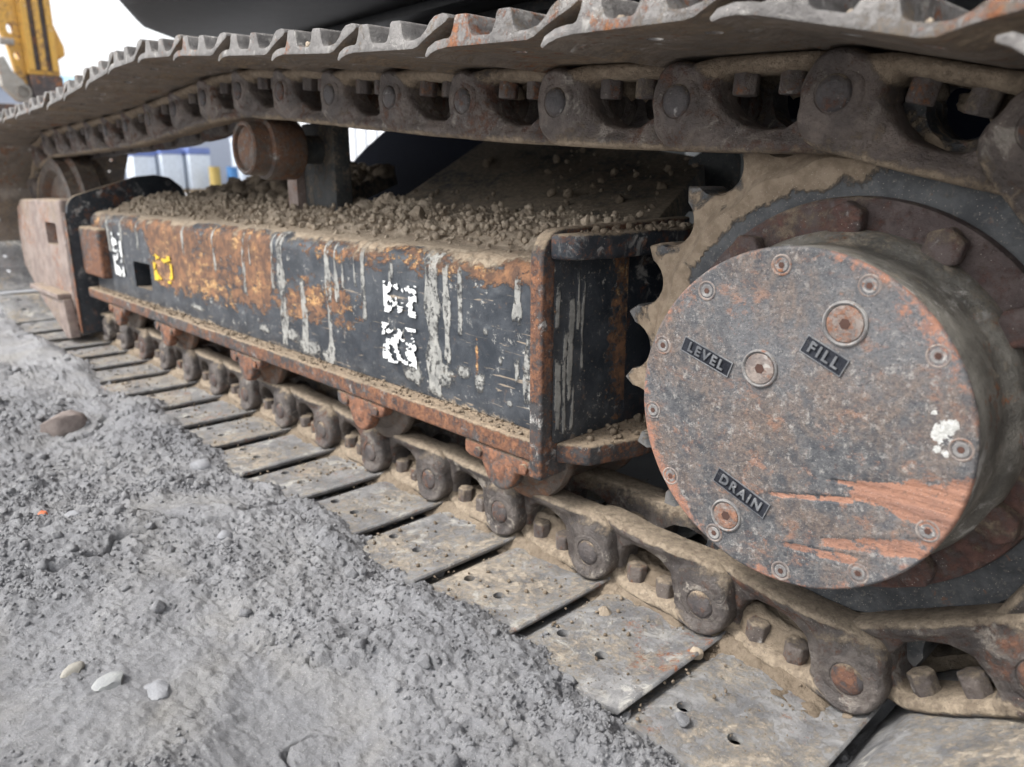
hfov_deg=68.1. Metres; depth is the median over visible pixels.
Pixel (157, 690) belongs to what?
stone
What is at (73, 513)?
stone
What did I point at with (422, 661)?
soil clods
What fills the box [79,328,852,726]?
packed mud
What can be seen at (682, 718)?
soil clod
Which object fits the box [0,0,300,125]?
sky
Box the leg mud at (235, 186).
[188,147,697,220]
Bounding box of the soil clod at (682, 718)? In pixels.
[674,711,689,727]
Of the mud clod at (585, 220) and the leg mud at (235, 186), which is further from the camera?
the leg mud at (235, 186)
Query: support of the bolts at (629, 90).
on the excavator
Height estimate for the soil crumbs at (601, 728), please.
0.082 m
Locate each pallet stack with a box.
[126,152,156,178]
[154,148,186,192]
[182,147,210,191]
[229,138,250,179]
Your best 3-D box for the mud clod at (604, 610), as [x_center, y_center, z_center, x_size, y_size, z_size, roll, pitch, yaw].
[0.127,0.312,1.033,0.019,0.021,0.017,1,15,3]
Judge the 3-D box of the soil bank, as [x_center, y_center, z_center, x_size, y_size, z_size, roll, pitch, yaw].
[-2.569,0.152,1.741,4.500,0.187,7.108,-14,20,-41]
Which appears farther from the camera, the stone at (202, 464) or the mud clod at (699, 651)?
the stone at (202, 464)
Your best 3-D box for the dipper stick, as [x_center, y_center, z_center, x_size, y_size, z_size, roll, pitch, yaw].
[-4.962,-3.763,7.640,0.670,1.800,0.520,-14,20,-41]
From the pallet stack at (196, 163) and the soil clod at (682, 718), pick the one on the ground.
the pallet stack at (196, 163)
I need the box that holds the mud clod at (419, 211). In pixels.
[407,206,426,220]
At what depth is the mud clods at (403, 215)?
1.54 m
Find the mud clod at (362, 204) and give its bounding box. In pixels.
[355,202,371,208]
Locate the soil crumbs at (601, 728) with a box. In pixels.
[0,420,677,766]
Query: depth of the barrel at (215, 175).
34.59 m
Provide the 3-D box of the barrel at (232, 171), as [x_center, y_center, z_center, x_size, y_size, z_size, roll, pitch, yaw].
[-12.934,-9.454,35.167,0.510,1.150,0.510,-14,20,-41]
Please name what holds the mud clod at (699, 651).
on the excavator
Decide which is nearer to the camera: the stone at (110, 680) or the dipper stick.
the stone at (110, 680)
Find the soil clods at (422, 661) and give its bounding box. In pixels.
[0,331,680,766]
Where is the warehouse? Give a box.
[0,75,232,183]
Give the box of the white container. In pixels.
[301,122,383,160]
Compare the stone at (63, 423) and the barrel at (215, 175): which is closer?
the stone at (63, 423)
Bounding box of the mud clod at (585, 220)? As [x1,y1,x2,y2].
[581,215,589,225]
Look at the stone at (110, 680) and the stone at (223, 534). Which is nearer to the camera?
the stone at (110, 680)
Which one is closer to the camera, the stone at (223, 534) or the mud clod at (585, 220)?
the mud clod at (585, 220)
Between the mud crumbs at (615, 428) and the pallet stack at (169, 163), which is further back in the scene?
the pallet stack at (169, 163)
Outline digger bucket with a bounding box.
[0,103,14,111]
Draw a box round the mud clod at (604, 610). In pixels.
[598,606,611,615]
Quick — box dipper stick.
[0,0,64,101]
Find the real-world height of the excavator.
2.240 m
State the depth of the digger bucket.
7.52 m
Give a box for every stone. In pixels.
[40,410,86,436]
[60,661,84,677]
[64,510,81,516]
[91,671,123,691]
[144,680,169,700]
[190,459,210,469]
[217,530,232,539]
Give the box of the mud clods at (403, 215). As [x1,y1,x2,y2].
[108,191,649,252]
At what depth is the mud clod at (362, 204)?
1.71 m
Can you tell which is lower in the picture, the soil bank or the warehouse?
the soil bank
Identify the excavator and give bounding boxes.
[0,0,1023,766]
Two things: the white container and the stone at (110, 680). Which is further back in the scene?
the white container
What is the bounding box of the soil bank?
[0,289,947,766]
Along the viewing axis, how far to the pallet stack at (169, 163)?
34.70 m
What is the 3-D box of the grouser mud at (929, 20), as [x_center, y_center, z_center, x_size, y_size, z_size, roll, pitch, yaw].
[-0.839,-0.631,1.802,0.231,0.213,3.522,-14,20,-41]
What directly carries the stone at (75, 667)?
on the soil bank
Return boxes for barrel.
[208,167,221,184]
[226,167,238,179]
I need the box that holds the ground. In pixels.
[2,192,668,503]
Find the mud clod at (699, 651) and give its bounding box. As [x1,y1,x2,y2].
[690,646,703,659]
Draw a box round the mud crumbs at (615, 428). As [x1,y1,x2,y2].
[59,220,822,765]
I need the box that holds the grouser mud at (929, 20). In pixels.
[305,8,934,46]
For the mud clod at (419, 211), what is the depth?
1.50 m
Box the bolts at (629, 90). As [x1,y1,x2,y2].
[317,76,1014,121]
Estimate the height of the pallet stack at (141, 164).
1.900 m

